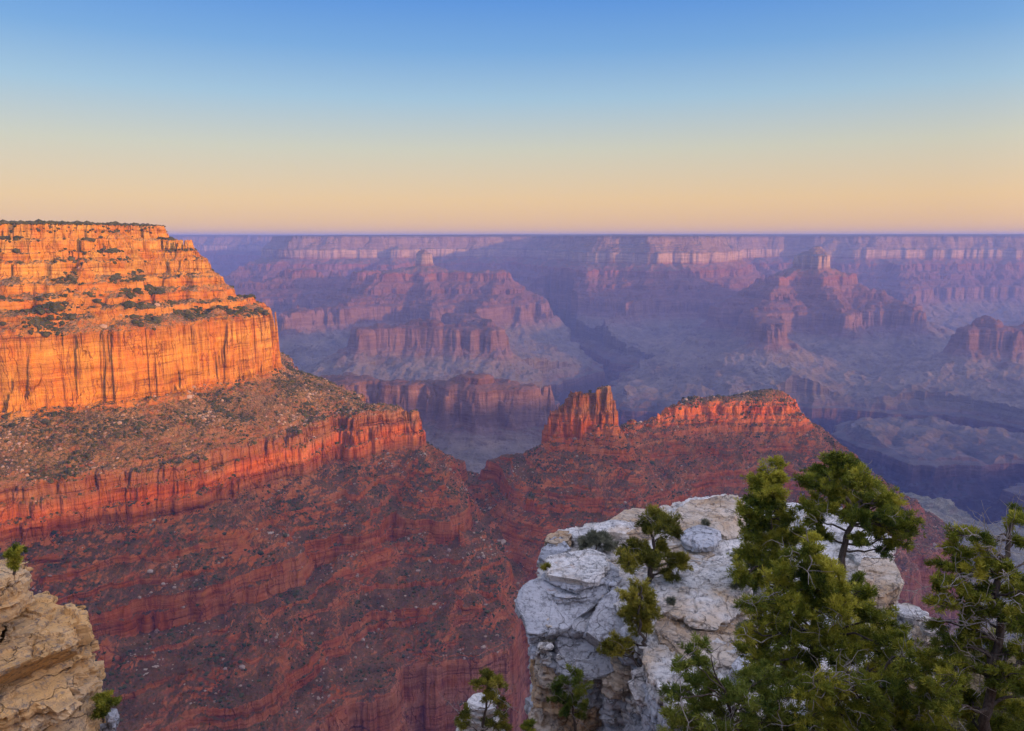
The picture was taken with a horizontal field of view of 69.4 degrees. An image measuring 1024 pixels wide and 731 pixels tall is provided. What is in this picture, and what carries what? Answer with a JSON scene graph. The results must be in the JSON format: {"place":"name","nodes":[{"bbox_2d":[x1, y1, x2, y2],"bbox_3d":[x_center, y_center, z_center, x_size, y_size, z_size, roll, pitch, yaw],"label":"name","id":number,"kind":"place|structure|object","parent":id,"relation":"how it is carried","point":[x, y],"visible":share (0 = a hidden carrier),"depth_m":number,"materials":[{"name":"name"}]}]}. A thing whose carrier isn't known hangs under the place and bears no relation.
{"place":"outdoors","nodes":[
{"label":"outdoors","id":0,"kind":"place"},
{"bbox_2d":[234,248,590,366],"bbox_3d":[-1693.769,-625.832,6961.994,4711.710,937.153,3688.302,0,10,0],"label":"broad butte","id":1,"kind":"object","parent":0,"point":[319,315],"visible":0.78,"depth_m":6848.88,"materials":[{"name":"purple stone"}]},
{"bbox_2d":[319,371,559,472],"bbox_3d":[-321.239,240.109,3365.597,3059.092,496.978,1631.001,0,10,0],"label":"pink butte","id":2,"kind":"object","parent":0,"point":[473,421],"visible":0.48,"depth_m":3056.66,"materials":[{"name":"pink stone"}]},
{"bbox_2d":[297,312,650,393],"bbox_3d":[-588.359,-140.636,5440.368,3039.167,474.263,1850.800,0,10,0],"label":"grey sloped mesa","id":3,"kind":"structure","parent":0,"point":[448,346],"depth_m":4987.73,"materials":[{"name":"stone"}]},
{"bbox_2d":[0,224,1023,730],"bbox_3d":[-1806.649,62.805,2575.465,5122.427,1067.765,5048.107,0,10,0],"label":"canyon wall","id":4,"kind":"structure","parent":0,"point":[82,362],"depth_m":1154.51,"materials":[{"name":"stone"}]},
{"bbox_2d":[12,248,20,252],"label":"shrub","id":5,"kind":"object","parent":4,"relation":"on","point":[15,250],"visible":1,"depth_m":1212.25,"materials":[{"name":"green plant"}]},
{"bbox_2d":[36,309,45,314],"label":"shrub","id":6,"kind":"object","parent":4,"relation":"on","point":[40,311],"visible":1,"depth_m":1171.54,"materials":[{"name":"green plant"}]},
{"bbox_2d":[41,331,49,337],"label":"shrub","id":7,"kind":"object","parent":4,"relation":"on","point":[45,334],"visible":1,"depth_m":1140.01,"materials":[{"name":"green plant"}]},
{"bbox_2d":[55,305,64,310],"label":"shrub","id":8,"kind":"object","parent":4,"relation":"on","point":[60,307],"visible":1,"depth_m":1184.52,"materials":[{"name":"green plant"}]},
{"bbox_2d":[92,298,101,302],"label":"shrub","id":9,"kind":"object","parent":4,"relation":"on","point":[96,300],"visible":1,"depth_m":1213.64,"materials":[{"name":"green plant"}]},
{"bbox_2d":[123,300,134,307],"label":"shrub","id":10,"kind":"object","parent":4,"relation":"on","point":[128,303],"visible":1,"depth_m":1233.28,"materials":[{"name":"green plant"}]},
{"bbox_2d":[133,288,141,292],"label":"shrub","id":11,"kind":"object","parent":4,"relation":"on","point":[136,290],"visible":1,"depth_m":1285.56,"materials":[{"name":"green plant"}]},
{"bbox_2d":[456,692,503,730],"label":"white boulder","id":12,"kind":"object","parent":4,"relation":"on","point":[473,702],"visible":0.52,"depth_m":15.47,"materials":[{"name":"stone"}]},
{"bbox_2d":[438,664,523,730],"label":"olive juniper","id":13,"kind":"object","parent":12,"relation":"on","point":[487,678],"visible":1,"depth_m":14.65,"materials":[{"name":"green plant"}]},
{"bbox_2d":[0,221,1020,730],"bbox_3d":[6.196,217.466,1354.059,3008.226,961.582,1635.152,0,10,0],"label":"scrub","id":14,"kind":"object","parent":4,"relation":"on","point":[186,315],"visible":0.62,"depth_m":1229.34,"materials":[{"name":"green plant"}]},
{"bbox_2d":[0,0,1023,234],"label":"sky","id":15,"kind":"structure","parent":0,"point":[187,117],"materials":[{"name":"blue"}]},
{"bbox_2d":[169,234,1023,348],"bbox_3d":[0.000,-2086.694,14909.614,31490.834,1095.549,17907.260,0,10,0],"label":"rim","id":16,"kind":"object","parent":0,"point":[629,290],"visible":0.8,"depth_m":9275.81,"materials":[{"name":"purple stone"}]},
{"bbox_2d":[350,300,1023,527],"bbox_3d":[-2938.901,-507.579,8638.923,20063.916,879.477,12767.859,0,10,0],"label":"canyon floor","id":17,"kind":"structure","parent":0,"point":[946,453],"depth_m":4182.37,"materials":[{"name":"stone"}]},
{"bbox_2d":[436,386,1023,649],"bbox_3d":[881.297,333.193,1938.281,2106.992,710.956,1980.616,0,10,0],"label":"ridge","id":18,"kind":"structure","parent":0,"point":[578,412],"depth_m":1553.36,"materials":[{"name":"red stone"}]},
{"bbox_2d":[627,246,955,429],"bbox_3d":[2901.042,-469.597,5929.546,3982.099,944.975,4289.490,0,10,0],"label":"pyramid butte","id":19,"kind":"object","parent":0,"point":[812,316],"visible":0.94,"depth_m":5968.30,"materials":[{"name":"purple stone"}]},
{"bbox_2d":[852,315,1023,426],"bbox_3d":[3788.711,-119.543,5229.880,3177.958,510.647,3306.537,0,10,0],"label":"flat butte","id":20,"kind":"object","parent":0,"point":[981,358],"visible":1,"depth_m":4887.45,"materials":[{"name":"stone"}]},
{"bbox_3d":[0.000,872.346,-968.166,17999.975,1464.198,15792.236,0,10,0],"label":"plateau","id":21,"kind":"structure","parent":0,"visible":0},
{"bbox_2d":[0,558,105,730],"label":"yellow cliff","id":22,"kind":"structure","parent":21,"relation":"on","point":[52,674],"depth_m":13.43,"materials":[{"name":"stone"}]},
{"bbox_2d":[2,542,27,574],"bbox_3d":[-8.747,3.417,13.000,0.424,0.623,0.444,-5,11,-26],"label":"ledge bush","id":23,"kind":"object","parent":22,"relation":"on","point":[12,554],"visible":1,"depth_m":12.99,"materials":[{"name":"green plant"}]},
{"bbox_2d":[89,689,121,722],"bbox_3d":[-7.629,6.415,13.893,0.614,0.668,0.435,-4,11,-22],"label":"corner bush","id":24,"kind":"object","parent":22,"relation":"on","point":[103,700],"visible":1,"depth_m":13.82,"materials":[{"name":"green plant"}]},
{"bbox_2d":[99,708,119,730],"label":"grey boulder","id":25,"kind":"object","parent":22,"relation":"on","point":[112,718],"visible":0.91,"depth_m":14.58,"materials":[{"name":"stone"}]},
{"bbox_2d":[0,240,1011,730],"bbox_3d":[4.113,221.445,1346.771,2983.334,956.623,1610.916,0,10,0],"label":"rubble","id":26,"kind":"object","parent":21,"relation":"on","point":[336,502],"visible":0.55,"depth_m":1245.36,"materials":[{"name":"brown stone"}]},
{"bbox_2d":[514,494,903,730],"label":"limestone outcrop","id":27,"kind":"object","parent":21,"relation":"on","point":[567,604],"visible":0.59,"depth_m":18.70,"materials":[{"name":"white stone"}]},
{"bbox_2d":[519,716,537,730],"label":"cleft bush","id":28,"kind":"object","parent":27,"relation":"on","point":[527,725],"visible":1,"depth_m":16.58,"materials":[{"name":"green plant"}]},
{"bbox_2d":[539,561,551,570],"bbox_3d":[0.867,5.301,19.544,0.364,0.248,0.302,-4,11,-21],"label":"plant","id":29,"kind":"object","parent":27,"relation":"on","point":[545,566],"visible":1,"depth_m":19.49,"materials":[{"name":"green plant"}]},
{"bbox_2d":[546,658,600,730],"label":"dark juniper","id":30,"kind":"object","parent":27,"relation":"on","point":[561,682],"visible":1,"depth_m":16.93,"materials":[{"name":"green plant"}]},
{"bbox_2d":[577,528,619,551],"bbox_3d":[2.483,5.017,21.347,1.005,0.989,1.654,5,11,29],"label":"sage bush","id":31,"kind":"object","parent":27,"relation":"on","point":[592,538],"visible":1,"depth_m":21.11,"materials":[{"name":"green plant"}]},
{"bbox_2d":[596,575,670,667],"bbox_3d":[2.855,6.024,16.893,1.918,2.682,0.970,-1,10,-4],"label":"yellow juniper","id":32,"kind":"object","parent":27,"relation":"on","point":[641,611],"visible":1,"depth_m":16.68,"materials":[{"name":"green plant"}]},
{"bbox_2d":[611,499,706,585],"bbox_3d":[3.836,4.659,19.373,2.555,3.025,1.807,-8,13,-39],"label":"gnarled juniper","id":33,"kind":"object","parent":27,"relation":"on","point":[633,553],"visible":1,"depth_m":19.05,"materials":[{"name":"green plant"}]},
{"bbox_2d":[663,595,676,605],"bbox_3d":[3.808,5.642,17.768,0.309,0.329,0.357,0,10,0],"label":"dry tuft","id":34,"kind":"object","parent":27,"relation":"on","point":[671,601],"visible":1,"depth_m":17.71,"materials":[{"name":"green plant"}]},
{"bbox_2d":[701,518,710,525],"bbox_3d":[5.933,4.804,22.672,0.448,0.386,0.333,-9,14,-43],"label":"dry tuft","id":35,"kind":"object","parent":27,"relation":"on","point":[705,521],"visible":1,"depth_m":22.61,"materials":[{"name":"green plant"}]},
{"bbox_2d":[656,624,805,730],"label":"pine","id":36,"kind":"object","parent":27,"relation":"on","point":[707,679],"visible":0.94,"depth_m":11.60,"materials":[{"name":"green plant"}]},
{"bbox_2d":[728,580,741,590],"bbox_3d":[5.574,5.482,18.453,0.391,0.325,0.297,0,10,0],"label":"dry tuft","id":37,"kind":"object","parent":27,"relation":"on","point":[733,586],"visible":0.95,"depth_m":18.42,"materials":[{"name":"green plant"}]},
{"bbox_2d":[734,621,742,629],"bbox_3d":[5.123,5.853,16.555,0.333,0.292,0.326,0,10,0],"label":"dry tuft","id":38,"kind":"object","parent":27,"relation":"on","point":[738,623],"visible":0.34,"depth_m":16.51,"materials":[{"name":"green plant"}]},
{"bbox_2d":[725,455,809,593],"bbox_3d":[6.506,4.649,19.022,2.268,5.310,2.100,0,10,0],"label":"slim pine","id":39,"kind":"object","parent":27,"relation":"on","point":[766,487],"visible":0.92,"depth_m":18.61,"materials":[{"name":"green plant"}]},
{"bbox_2d":[728,513,922,730],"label":"bushy pine","id":40,"kind":"object","parent":27,"relation":"on","point":[820,589],"visible":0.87,"depth_m":12.53,"materials":[{"name":"green plant"}]},
{"bbox_2d":[792,449,926,571],"bbox_3d":[8.108,4.377,17.447,3.203,5.178,2.652,0,10,0],"label":"spreading pine","id":41,"kind":"object","parent":27,"relation":"on","point":[853,473],"visible":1,"depth_m":16.88,"materials":[{"name":"green plant"}]},
{"bbox_2d":[760,623,964,730],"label":"twiggy pine","id":42,"kind":"object","parent":27,"relation":"on","point":[890,700],"visible":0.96,"depth_m":11.22,"materials":[{"name":"green plant"}]},
{"bbox_2d":[887,603,928,658],"bbox_3d":[9.446,7.975,18.164,1.200,4.386,1.345,-5,11,-28],"label":"pale boulder","id":43,"kind":"object","parent":27,"relation":"on","point":[905,612],"visible":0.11,"depth_m":17.62,"materials":[{"name":"white stone"}]},
{"bbox_2d":[901,616,944,720],"bbox_3d":[9.157,7.660,16.567,1.126,4.327,1.046,-4,11,-21],"label":"pale boulder","id":44,"kind":"object","parent":27,"relation":"on","point":[923,633],"visible":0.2,"depth_m":16.22,"materials":[{"name":"white stone"}]},
{"bbox_2d":[886,488,1023,730],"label":"ragged pine","id":45,"kind":"object","parent":21,"relation":"on","point":[995,670],"visible":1,"depth_m":10.43,"materials":[{"name":"green plant"}]}
]}

